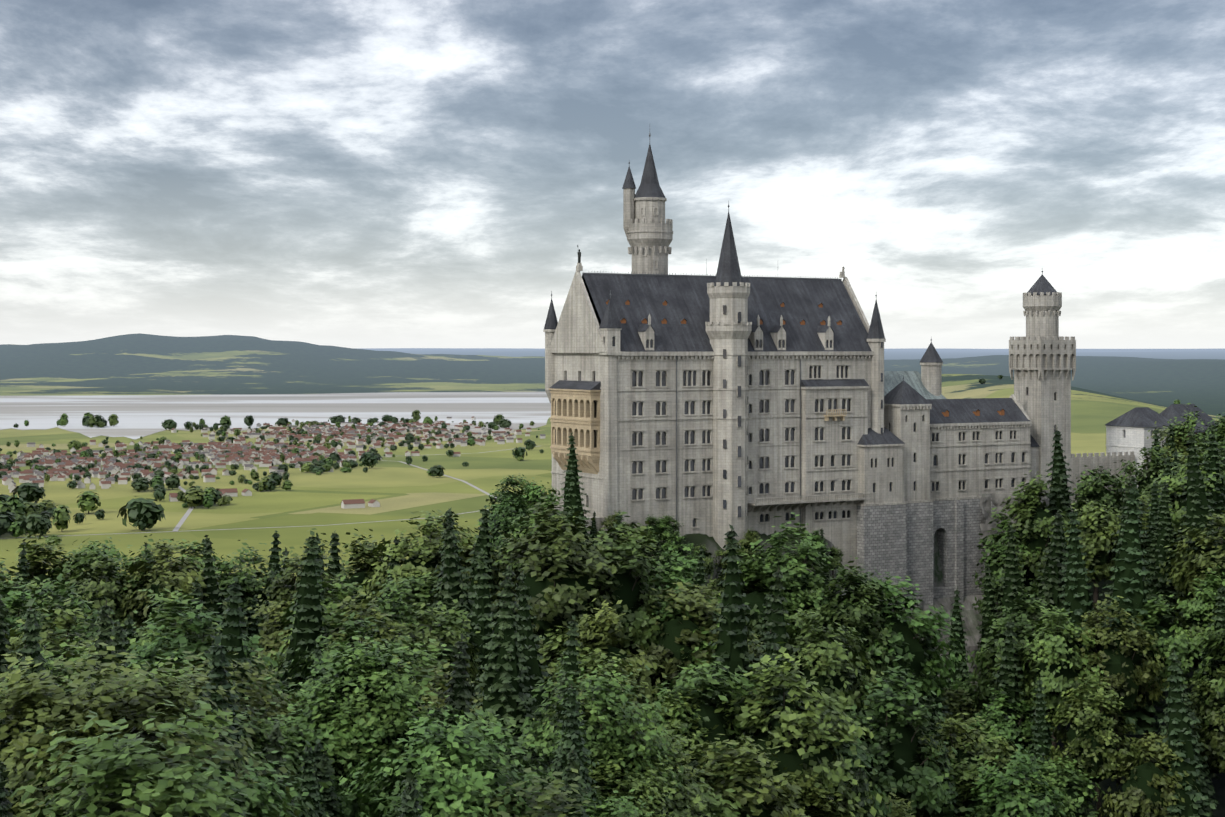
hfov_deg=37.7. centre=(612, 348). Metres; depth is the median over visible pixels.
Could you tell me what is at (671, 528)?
bank tree
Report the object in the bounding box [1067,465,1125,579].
beech
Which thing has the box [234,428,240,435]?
valley tree
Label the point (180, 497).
valley tree
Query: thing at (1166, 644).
beech
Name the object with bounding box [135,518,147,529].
valley tree
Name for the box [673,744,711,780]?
beech
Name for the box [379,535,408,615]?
spruce
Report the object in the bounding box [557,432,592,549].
castle tree
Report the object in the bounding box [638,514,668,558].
bank tree
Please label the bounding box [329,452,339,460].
valley tree
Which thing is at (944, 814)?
spruce
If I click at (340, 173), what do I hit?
sky
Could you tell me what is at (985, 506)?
cliff rock
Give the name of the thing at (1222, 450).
ridge tree
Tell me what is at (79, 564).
beech
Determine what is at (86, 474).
valley tree
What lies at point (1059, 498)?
spruce
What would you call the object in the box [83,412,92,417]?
valley tree
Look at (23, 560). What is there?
spruce
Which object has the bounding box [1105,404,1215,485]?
gatehouse
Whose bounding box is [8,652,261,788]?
beech
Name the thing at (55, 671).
beech
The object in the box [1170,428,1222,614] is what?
spruce
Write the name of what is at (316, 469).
valley tree
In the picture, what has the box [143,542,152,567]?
spruce
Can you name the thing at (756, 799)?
beech
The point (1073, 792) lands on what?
beech
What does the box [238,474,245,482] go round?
valley tree
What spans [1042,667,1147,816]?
beech
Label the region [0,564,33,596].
beech
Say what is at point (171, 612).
beech
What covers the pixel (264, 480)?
valley tree
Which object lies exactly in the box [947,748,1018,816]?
beech
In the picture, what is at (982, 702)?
beech
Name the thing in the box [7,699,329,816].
beech
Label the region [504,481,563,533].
castle tree
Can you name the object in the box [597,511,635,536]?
bank tree
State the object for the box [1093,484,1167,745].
spruce
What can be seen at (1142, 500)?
beech
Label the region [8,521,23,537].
valley tree
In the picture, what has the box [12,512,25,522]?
valley tree
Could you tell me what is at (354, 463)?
valley tree
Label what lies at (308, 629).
spruce
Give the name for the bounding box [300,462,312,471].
valley tree
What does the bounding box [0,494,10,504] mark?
valley tree
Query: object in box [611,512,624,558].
spruce
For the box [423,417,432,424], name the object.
valley tree
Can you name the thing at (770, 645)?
spruce
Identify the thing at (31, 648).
spruce
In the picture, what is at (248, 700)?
spruce
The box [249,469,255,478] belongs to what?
valley tree
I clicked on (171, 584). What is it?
beech
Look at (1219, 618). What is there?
spruce
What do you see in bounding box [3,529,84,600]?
beech
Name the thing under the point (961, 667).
spruce
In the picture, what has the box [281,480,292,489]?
valley tree
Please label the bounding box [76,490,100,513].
valley tree
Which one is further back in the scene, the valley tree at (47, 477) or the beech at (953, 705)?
the valley tree at (47, 477)
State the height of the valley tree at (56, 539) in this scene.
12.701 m
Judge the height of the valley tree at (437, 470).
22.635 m
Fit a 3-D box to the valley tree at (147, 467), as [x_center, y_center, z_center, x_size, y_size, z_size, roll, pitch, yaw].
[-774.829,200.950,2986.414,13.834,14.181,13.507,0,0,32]
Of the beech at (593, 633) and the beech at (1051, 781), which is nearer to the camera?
the beech at (593, 633)
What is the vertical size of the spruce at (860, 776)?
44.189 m
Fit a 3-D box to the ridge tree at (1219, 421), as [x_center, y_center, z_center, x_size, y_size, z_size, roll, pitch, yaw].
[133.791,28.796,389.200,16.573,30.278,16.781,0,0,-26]
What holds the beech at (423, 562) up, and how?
on the ground
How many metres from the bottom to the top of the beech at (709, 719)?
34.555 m
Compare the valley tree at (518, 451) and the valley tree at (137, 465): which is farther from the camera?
the valley tree at (518, 451)
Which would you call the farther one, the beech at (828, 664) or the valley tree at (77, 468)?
the valley tree at (77, 468)
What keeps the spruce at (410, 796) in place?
on the ground
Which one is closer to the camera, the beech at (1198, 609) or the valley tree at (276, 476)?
the beech at (1198, 609)
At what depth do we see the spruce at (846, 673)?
271.87 m
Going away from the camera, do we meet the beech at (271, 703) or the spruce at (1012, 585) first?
the beech at (271, 703)
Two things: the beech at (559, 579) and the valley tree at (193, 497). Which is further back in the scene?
the valley tree at (193, 497)
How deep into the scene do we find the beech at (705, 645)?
260.89 m
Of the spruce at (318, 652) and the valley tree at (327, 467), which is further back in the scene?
the valley tree at (327, 467)
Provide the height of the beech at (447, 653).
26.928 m
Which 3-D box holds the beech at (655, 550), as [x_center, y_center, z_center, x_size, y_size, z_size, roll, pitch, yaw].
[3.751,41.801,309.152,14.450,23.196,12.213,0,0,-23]
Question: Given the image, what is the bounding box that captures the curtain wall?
[1071,451,1134,510]
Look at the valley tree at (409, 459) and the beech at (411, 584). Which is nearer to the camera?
the beech at (411, 584)
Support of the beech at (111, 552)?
on the ground
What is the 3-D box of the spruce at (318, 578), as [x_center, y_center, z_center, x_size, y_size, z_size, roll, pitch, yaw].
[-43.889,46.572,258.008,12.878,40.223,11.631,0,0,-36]
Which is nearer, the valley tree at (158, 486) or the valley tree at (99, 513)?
the valley tree at (99, 513)
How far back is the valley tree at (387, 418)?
4921.71 m
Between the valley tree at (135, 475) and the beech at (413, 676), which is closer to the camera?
the beech at (413, 676)
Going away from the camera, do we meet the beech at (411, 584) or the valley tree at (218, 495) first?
the beech at (411, 584)
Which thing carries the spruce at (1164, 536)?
on the ground
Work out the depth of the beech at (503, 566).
288.70 m
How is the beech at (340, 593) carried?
on the ground
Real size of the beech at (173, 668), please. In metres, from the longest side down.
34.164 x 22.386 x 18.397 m
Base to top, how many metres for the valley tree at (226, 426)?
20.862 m
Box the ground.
[0,333,1224,816]
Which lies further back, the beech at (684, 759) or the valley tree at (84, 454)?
the valley tree at (84, 454)
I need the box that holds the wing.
[857,339,1031,610]
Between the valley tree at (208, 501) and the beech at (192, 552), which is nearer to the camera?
the beech at (192, 552)
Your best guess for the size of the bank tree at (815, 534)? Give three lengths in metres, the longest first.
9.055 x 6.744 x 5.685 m
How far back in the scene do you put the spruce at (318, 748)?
172.17 m
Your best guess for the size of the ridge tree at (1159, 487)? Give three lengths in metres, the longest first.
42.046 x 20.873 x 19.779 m
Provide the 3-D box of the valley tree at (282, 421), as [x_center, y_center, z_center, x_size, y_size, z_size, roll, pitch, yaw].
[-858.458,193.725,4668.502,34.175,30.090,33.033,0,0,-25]
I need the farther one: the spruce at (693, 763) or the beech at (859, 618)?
the beech at (859, 618)
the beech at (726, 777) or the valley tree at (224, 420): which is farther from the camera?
the valley tree at (224, 420)
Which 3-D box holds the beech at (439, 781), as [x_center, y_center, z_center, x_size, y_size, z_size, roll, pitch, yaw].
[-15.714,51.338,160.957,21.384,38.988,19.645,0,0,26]
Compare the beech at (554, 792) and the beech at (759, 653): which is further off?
the beech at (759, 653)
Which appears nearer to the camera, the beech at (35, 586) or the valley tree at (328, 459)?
the beech at (35, 586)
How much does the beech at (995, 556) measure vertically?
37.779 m
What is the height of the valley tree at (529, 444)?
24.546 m
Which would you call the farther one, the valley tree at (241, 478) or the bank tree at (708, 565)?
the valley tree at (241, 478)
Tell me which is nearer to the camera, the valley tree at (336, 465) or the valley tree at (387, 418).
the valley tree at (336, 465)
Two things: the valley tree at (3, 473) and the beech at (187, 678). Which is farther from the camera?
the valley tree at (3, 473)
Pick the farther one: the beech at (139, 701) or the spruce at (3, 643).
the spruce at (3, 643)
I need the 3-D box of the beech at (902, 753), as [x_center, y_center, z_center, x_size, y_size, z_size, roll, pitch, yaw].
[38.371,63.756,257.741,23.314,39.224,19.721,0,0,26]
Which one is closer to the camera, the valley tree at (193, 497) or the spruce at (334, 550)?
the spruce at (334, 550)
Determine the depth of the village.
3419.75 m
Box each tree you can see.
[0,471,7,477]
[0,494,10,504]
[0,501,14,534]
[0,510,15,535]
[6,458,12,464]
[7,494,25,517]
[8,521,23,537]
[11,482,45,503]
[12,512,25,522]
[14,440,19,446]
[20,512,48,537]
[23,501,38,515]
[36,503,46,513]
[40,499,55,509]
[40,511,51,518]
[40,518,51,535]
[44,474,49,480]
[45,535,61,545]
[46,507,56,517]
[53,505,71,531]
[59,413,68,425]
[66,480,77,487]
[67,440,81,449]
[72,466,81,471]
[72,513,85,523]
[73,474,79,480]
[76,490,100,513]
[79,451,88,456]
[82,416,89,426]
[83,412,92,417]
[83,472,91,477]
[86,463,95,468]
[88,417,95,427]
[93,415,104,423]
[95,421,104,427]
[95,509,104,518]
[108,414,118,426]
[117,498,165,530]
[131,472,141,478]
[131,480,149,491]
[133,463,142,467]
[133,476,150,490]
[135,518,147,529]
[143,465,150,470]
[147,453,155,457]
[151,475,163,486]
[153,469,164,476]
[153,484,163,490]
[153,488,165,500]
[161,419,176,430]
[164,460,170,467]
[164,474,180,489]
[174,451,182,461]
[176,491,184,500]
[183,487,204,507]
[184,421,192,429]
[185,466,193,473]
[203,493,213,508]
[204,487,215,497]
[204,487,222,503]
[213,423,217,430]
[217,436,225,441]
[217,499,223,505]
[220,415,230,427]
[220,495,232,504]
[223,424,229,430]
[229,470,236,475]
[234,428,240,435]
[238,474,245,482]
[244,415,253,425]
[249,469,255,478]
[252,472,258,479]
[252,482,265,490]
[258,485,264,490]
[259,476,270,489]
[264,479,276,490]
[268,471,283,486]
[276,418,288,425]
[277,463,288,471]
[279,453,284,462]
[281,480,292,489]
[282,471,288,479]
[291,447,299,453]
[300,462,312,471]
[311,466,325,472]
[313,436,320,442]
[322,464,331,471]
[323,442,330,448]
[325,457,332,464]
[328,416,336,423]
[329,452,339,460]
[331,441,337,446]
[333,462,339,468]
[334,415,345,423]
[340,467,352,472]
[342,460,350,467]
[350,460,357,467]
[351,417,361,424]
[359,452,378,468]
[366,438,370,444]
[369,447,377,453]
[382,415,392,421]
[390,445,396,450]
[391,417,398,422]
[405,433,413,441]
[405,456,412,464]
[407,444,413,450]
[411,410,420,420]
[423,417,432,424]
[429,465,444,477]
[445,449,453,456]
[466,438,475,445]
[480,473,533,532]
[488,422,496,428]
[493,414,503,424]
[498,419,511,427]
[503,419,510,427]
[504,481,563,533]
[512,447,526,457]
[524,439,535,449]
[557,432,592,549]
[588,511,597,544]
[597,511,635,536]
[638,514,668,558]
[655,533,699,577]
[657,515,683,542]
[682,567,713,588]
[692,543,715,575]
[707,576,723,596]
[710,538,749,568]
[714,558,755,589]
[738,529,760,559]
[768,542,801,568]
[801,529,829,551]
[826,546,842,577]
[1114,445,1183,514]
[1140,453,1184,549]
[1147,421,1224,472]
[1149,427,1165,478]
[1160,403,1210,464]
[1166,423,1177,467]
[1171,448,1181,475]
[1196,433,1224,512]
[1203,417,1224,444]
[1204,414,1224,471]
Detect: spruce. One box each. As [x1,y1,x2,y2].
[0,595,15,691]
[0,599,56,758]
[0,720,11,760]
[0,756,21,816]
[0,772,12,816]
[15,539,29,573]
[16,547,30,590]
[83,596,127,706]
[112,621,130,677]
[122,614,136,674]
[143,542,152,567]
[184,577,205,650]
[188,636,259,776]
[200,537,227,642]
[202,535,217,578]
[210,751,231,796]
[217,576,255,707]
[239,614,254,678]
[242,686,256,714]
[244,595,261,657]
[251,722,298,815]
[259,575,275,646]
[264,531,285,587]
[271,530,330,697]
[282,547,289,574]
[292,740,328,816]
[294,533,331,612]
[311,739,344,816]
[313,644,328,685]
[314,750,343,816]
[319,545,330,593]
[325,530,353,608]
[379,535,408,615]
[394,769,427,816]
[428,519,471,637]
[431,507,473,627]
[434,633,477,733]
[463,505,502,629]
[463,548,495,700]
[472,563,544,777]
[514,571,553,757]
[542,673,567,770]
[544,680,605,815]
[546,615,583,761]
[553,745,590,816]
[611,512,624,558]
[688,757,701,792]
[692,546,707,600]
[703,524,759,731]
[739,565,799,734]
[745,628,792,738]
[753,591,772,663]
[788,641,800,706]
[810,528,831,594]
[839,626,857,689]
[839,720,866,799]
[849,767,875,816]
[906,659,941,744]
[920,635,956,742]
[923,745,959,816]
[937,588,978,710]
[974,560,1000,679]
[984,525,1030,661]
[984,619,1032,751]
[1026,510,1067,637]
[1028,678,1066,775]
[1042,427,1075,528]
[1058,508,1096,666]
[1059,512,1068,591]
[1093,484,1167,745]
[1098,474,1165,695]
[1112,474,1146,583]
[1142,482,1176,588]
[1144,480,1182,619]
[1155,649,1216,816]
[1158,660,1218,816]
[1159,455,1182,574]
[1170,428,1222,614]
[1176,424,1224,566]
[1191,623,1224,779]
[1211,584,1224,677]
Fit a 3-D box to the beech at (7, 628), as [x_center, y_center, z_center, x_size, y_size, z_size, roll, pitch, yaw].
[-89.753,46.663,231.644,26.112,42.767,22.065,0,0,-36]
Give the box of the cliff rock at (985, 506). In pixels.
[978,492,1049,617]
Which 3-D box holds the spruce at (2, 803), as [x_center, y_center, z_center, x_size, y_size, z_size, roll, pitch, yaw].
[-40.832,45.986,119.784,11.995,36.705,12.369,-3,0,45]
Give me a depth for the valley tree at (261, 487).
2579.12 m
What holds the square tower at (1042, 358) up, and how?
on the ground
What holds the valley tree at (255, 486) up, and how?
on the ground
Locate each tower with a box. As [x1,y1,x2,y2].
[622,132,672,274]
[1009,271,1075,506]
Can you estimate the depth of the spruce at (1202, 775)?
282.47 m
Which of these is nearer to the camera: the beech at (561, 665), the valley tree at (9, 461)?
the beech at (561, 665)
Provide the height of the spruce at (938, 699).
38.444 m
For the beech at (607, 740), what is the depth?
192.13 m
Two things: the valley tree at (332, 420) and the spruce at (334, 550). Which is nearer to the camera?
the spruce at (334, 550)
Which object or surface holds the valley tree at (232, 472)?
on the ground
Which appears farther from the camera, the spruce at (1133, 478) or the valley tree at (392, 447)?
the valley tree at (392, 447)
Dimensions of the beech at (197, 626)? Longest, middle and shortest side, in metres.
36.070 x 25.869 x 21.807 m
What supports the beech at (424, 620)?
on the ground
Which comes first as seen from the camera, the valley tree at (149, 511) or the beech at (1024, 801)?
the beech at (1024, 801)
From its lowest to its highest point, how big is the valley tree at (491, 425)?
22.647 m
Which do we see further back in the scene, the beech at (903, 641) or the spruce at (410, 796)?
the beech at (903, 641)
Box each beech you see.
[0,550,31,619]
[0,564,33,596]
[0,575,22,613]
[0,580,66,639]
[0,631,129,742]
[0,643,212,816]
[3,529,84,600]
[3,618,11,632]
[3,647,312,816]
[4,595,132,681]
[5,576,88,628]
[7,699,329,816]
[8,568,135,668]
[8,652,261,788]
[50,538,133,607]
[52,537,132,580]
[61,552,140,629]
[80,621,135,656]
[108,539,226,632]
[112,588,258,672]
[116,534,186,629]
[122,598,290,712]
[138,664,241,730]
[143,647,257,717]
[146,589,215,641]
[156,539,238,601]
[159,650,308,759]
[186,746,308,816]
[213,539,286,639]
[219,561,263,577]
[234,700,354,816]
[244,593,297,688]
[249,682,287,730]
[252,528,345,649]
[257,572,402,686]
[261,677,404,816]
[275,680,319,737]
[276,611,432,714]
[280,635,511,816]
[283,630,433,816]
[319,584,434,688]
[319,695,555,816]
[335,582,371,631]
[340,551,365,578]
[341,528,400,630]
[353,512,472,609]
[359,583,428,636]
[368,569,441,635]
[370,601,484,702]
[391,654,437,704]
[403,510,478,563]
[409,657,482,723]
[412,599,470,666]
[423,708,559,811]
[425,683,447,705]
[429,530,505,620]
[440,635,482,707]
[444,767,599,816]
[474,495,517,558]
[488,484,535,558]
[489,489,635,661]
[490,502,591,659]
[492,525,520,630]
[507,656,684,812]
[521,759,554,810]
[525,499,554,541]
[530,736,558,786]
[532,664,645,759]
[538,626,607,698]
[548,645,610,711]
[556,648,641,713]
[558,598,667,714]
[583,782,653,816]
[584,511,676,654]
[584,666,655,714]
[587,521,665,591]
[588,758,690,816]
[602,727,725,816]
[627,580,757,702]
[629,523,668,584]
[630,577,718,678]
[637,547,722,618]
[641,675,711,714]
[647,655,775,787]
[650,685,707,757]
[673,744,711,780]
[674,725,810,816]
[677,611,759,689]
[684,779,754,816]
[695,634,794,703]
[707,547,823,660]
[712,766,774,807]
[715,641,888,816]
[737,512,845,646]
[751,606,823,668]
[762,607,883,732]
[768,764,860,816]
[787,698,897,816]
[801,555,903,690]
[819,564,898,665]
[820,576,969,723]
[835,655,962,816]
[841,573,948,673]
[871,788,914,816]
[914,712,1031,815]
[932,726,1017,785]
[941,685,979,745]
[947,670,986,727]
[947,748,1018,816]
[961,738,1072,816]
[962,591,1088,726]
[965,640,1063,736]
[967,502,1040,615]
[967,681,1034,769]
[999,470,1081,616]
[1005,755,1087,816]
[1015,604,1106,751]
[1041,755,1104,816]
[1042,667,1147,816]
[1064,500,1144,622]
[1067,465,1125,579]
[1075,590,1168,784]
[1076,479,1150,542]
[1094,730,1199,816]
[1131,589,1202,740]
[1148,443,1224,543]
[1155,510,1224,604]
[1168,571,1223,645]
[1169,566,1224,669]
[1183,607,1224,726]
[1186,665,1224,775]
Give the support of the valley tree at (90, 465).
on the ground
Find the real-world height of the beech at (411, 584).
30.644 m
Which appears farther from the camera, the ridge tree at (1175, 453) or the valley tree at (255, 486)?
the valley tree at (255, 486)
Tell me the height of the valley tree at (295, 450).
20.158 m
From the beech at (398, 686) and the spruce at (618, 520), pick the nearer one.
the beech at (398, 686)
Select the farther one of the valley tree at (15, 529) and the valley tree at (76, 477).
the valley tree at (76, 477)
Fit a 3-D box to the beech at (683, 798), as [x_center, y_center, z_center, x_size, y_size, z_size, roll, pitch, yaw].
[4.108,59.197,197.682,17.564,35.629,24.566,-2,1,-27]
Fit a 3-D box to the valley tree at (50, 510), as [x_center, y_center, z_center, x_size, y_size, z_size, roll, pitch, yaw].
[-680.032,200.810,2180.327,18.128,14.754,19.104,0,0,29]
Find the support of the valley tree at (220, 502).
on the ground
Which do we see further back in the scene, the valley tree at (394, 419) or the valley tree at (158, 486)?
the valley tree at (394, 419)
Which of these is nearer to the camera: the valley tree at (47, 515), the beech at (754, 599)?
the beech at (754, 599)
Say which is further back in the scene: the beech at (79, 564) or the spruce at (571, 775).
the beech at (79, 564)
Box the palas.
[543,202,885,574]
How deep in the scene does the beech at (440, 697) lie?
218.58 m
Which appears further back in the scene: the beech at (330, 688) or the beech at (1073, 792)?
the beech at (1073, 792)
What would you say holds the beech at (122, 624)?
on the ground
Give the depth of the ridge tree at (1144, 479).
369.73 m
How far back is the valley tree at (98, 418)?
4659.65 m
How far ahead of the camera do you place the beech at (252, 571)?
301.99 m
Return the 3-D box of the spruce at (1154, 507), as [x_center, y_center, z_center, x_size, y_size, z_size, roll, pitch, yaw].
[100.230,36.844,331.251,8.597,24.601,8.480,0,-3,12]
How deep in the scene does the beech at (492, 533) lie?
318.73 m
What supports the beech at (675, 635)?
on the ground
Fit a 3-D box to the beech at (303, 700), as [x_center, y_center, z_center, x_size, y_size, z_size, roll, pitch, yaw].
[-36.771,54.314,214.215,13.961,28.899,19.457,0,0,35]
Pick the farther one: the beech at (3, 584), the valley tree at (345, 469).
the valley tree at (345, 469)
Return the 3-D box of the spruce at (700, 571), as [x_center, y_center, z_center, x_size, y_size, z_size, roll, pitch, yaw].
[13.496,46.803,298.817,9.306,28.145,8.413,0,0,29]
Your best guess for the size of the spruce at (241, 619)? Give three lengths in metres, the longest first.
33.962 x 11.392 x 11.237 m
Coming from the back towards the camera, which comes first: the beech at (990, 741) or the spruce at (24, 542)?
the spruce at (24, 542)
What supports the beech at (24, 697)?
on the ground
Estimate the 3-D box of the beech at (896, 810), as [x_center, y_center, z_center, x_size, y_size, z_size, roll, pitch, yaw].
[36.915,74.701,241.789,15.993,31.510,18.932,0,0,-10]
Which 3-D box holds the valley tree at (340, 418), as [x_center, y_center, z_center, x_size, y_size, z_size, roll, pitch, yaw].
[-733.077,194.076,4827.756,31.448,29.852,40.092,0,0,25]
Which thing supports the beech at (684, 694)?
on the ground
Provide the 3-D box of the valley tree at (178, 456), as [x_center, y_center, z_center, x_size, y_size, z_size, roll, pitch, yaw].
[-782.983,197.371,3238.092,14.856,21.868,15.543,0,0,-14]
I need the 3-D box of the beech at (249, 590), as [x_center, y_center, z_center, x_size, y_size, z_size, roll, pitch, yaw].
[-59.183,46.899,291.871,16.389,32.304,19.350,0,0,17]
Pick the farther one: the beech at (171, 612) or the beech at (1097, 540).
the beech at (1097, 540)
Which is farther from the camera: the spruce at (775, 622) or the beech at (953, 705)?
the beech at (953, 705)
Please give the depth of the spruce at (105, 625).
170.81 m
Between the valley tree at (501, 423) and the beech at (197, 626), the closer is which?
the beech at (197, 626)
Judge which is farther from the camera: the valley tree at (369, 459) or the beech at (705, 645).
the valley tree at (369, 459)
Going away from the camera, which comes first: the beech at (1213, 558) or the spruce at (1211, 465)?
the beech at (1213, 558)
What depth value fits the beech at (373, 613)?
241.95 m
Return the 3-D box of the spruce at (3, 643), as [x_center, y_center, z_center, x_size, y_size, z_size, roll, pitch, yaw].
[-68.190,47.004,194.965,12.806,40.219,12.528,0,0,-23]
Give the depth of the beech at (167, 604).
224.57 m
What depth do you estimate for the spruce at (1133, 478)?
332.61 m
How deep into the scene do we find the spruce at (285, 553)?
312.61 m
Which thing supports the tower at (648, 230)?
on the palas
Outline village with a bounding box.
[0,416,545,508]
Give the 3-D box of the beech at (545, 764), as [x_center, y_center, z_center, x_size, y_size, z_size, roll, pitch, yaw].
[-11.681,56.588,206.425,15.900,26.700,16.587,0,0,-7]
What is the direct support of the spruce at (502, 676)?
on the ground
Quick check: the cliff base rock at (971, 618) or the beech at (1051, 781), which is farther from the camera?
the cliff base rock at (971, 618)
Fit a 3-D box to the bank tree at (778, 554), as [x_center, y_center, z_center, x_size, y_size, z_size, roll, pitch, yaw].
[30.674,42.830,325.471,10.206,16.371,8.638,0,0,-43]
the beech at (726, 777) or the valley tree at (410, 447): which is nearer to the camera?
the beech at (726, 777)
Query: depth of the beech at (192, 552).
291.92 m
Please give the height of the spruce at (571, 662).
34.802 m
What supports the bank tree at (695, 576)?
on the ground
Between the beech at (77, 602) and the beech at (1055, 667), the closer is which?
the beech at (77, 602)
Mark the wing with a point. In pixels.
(932, 459)
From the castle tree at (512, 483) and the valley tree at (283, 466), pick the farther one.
the valley tree at (283, 466)
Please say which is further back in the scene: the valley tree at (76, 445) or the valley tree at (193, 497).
the valley tree at (76, 445)
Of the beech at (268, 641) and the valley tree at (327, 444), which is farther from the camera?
the valley tree at (327, 444)
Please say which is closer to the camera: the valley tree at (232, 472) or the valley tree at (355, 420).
the valley tree at (232, 472)
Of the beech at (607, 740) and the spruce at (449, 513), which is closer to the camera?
the beech at (607, 740)
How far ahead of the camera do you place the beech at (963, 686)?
323.79 m
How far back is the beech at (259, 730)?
170.25 m
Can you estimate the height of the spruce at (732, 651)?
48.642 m
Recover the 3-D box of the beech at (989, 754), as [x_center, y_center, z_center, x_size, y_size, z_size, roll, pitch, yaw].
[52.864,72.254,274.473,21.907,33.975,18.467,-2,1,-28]
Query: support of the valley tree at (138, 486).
on the ground
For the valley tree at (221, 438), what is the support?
on the ground
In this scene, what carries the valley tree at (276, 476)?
on the ground
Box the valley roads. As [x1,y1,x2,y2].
[0,446,536,538]
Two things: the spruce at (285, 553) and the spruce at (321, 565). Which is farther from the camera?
the spruce at (285, 553)
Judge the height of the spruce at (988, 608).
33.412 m
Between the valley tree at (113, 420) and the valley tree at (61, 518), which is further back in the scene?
the valley tree at (113, 420)
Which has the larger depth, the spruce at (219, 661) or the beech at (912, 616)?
the beech at (912, 616)
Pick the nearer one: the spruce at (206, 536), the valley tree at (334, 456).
the spruce at (206, 536)
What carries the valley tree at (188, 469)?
on the ground
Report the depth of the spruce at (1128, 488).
310.42 m
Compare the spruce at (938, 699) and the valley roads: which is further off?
the valley roads
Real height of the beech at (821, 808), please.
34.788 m
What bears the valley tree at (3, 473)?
on the ground
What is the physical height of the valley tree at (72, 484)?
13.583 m
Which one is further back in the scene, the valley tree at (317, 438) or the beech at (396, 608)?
the valley tree at (317, 438)
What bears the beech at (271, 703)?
on the ground
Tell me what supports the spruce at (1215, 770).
on the ground
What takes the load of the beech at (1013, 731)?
on the ground
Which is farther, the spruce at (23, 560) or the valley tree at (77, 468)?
the valley tree at (77, 468)
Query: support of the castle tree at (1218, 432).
on the ground
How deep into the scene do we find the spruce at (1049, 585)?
320.59 m
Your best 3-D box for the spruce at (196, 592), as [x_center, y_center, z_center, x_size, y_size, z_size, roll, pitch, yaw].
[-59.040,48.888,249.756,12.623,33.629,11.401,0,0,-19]
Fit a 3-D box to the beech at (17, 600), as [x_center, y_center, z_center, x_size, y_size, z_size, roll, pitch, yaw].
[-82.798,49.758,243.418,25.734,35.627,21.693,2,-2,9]
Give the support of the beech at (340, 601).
on the ground
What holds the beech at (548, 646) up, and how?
on the ground
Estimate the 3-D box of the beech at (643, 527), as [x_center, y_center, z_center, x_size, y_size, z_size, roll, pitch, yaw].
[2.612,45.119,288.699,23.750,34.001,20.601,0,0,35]
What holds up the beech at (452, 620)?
on the ground
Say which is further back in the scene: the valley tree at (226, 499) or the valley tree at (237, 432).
the valley tree at (237, 432)
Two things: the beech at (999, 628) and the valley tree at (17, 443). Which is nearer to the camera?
the beech at (999, 628)
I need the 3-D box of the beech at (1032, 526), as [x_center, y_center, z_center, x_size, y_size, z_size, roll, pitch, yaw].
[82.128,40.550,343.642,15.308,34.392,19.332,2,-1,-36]
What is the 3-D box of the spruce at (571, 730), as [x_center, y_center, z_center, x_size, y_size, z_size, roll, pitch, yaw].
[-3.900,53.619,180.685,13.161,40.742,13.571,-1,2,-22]
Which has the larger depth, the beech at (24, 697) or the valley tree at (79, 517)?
the valley tree at (79, 517)
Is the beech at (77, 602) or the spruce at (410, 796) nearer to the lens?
the spruce at (410, 796)
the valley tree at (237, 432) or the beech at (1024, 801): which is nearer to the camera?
the beech at (1024, 801)
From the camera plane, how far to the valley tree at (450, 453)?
3407.87 m
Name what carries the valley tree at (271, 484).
on the ground
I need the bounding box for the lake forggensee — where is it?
[0,392,550,438]
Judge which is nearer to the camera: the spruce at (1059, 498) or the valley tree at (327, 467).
the spruce at (1059, 498)
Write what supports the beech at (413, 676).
on the ground
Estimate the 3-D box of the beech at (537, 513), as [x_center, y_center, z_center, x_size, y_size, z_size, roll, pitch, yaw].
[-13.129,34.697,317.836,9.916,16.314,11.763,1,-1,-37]
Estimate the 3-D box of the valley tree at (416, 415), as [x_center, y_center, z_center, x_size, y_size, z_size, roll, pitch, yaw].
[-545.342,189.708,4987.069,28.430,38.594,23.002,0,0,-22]
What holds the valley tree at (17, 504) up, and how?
on the ground
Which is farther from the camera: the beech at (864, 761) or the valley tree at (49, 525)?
the valley tree at (49, 525)
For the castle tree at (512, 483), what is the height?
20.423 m
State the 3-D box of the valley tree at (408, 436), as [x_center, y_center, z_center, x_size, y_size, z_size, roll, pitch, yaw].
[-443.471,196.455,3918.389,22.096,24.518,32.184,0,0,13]
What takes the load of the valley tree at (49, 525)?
on the ground
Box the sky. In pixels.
[0,0,1224,348]
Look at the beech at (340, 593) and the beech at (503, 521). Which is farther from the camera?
the beech at (503, 521)
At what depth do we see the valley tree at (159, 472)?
2829.53 m
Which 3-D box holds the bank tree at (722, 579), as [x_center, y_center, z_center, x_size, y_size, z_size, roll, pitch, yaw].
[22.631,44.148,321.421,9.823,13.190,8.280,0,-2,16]
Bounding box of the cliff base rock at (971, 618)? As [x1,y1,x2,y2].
[903,595,983,730]
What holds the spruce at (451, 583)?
on the ground
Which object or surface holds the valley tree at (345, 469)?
on the ground
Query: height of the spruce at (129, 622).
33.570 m
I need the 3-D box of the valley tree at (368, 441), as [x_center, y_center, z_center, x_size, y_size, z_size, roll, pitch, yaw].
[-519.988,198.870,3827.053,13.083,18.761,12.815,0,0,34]
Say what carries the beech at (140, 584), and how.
on the ground
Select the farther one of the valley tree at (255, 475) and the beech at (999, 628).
the valley tree at (255, 475)
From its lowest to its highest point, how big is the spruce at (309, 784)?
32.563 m
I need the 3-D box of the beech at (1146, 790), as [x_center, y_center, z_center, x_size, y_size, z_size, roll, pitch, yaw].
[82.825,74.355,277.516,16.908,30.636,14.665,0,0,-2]
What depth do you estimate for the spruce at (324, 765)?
170.64 m

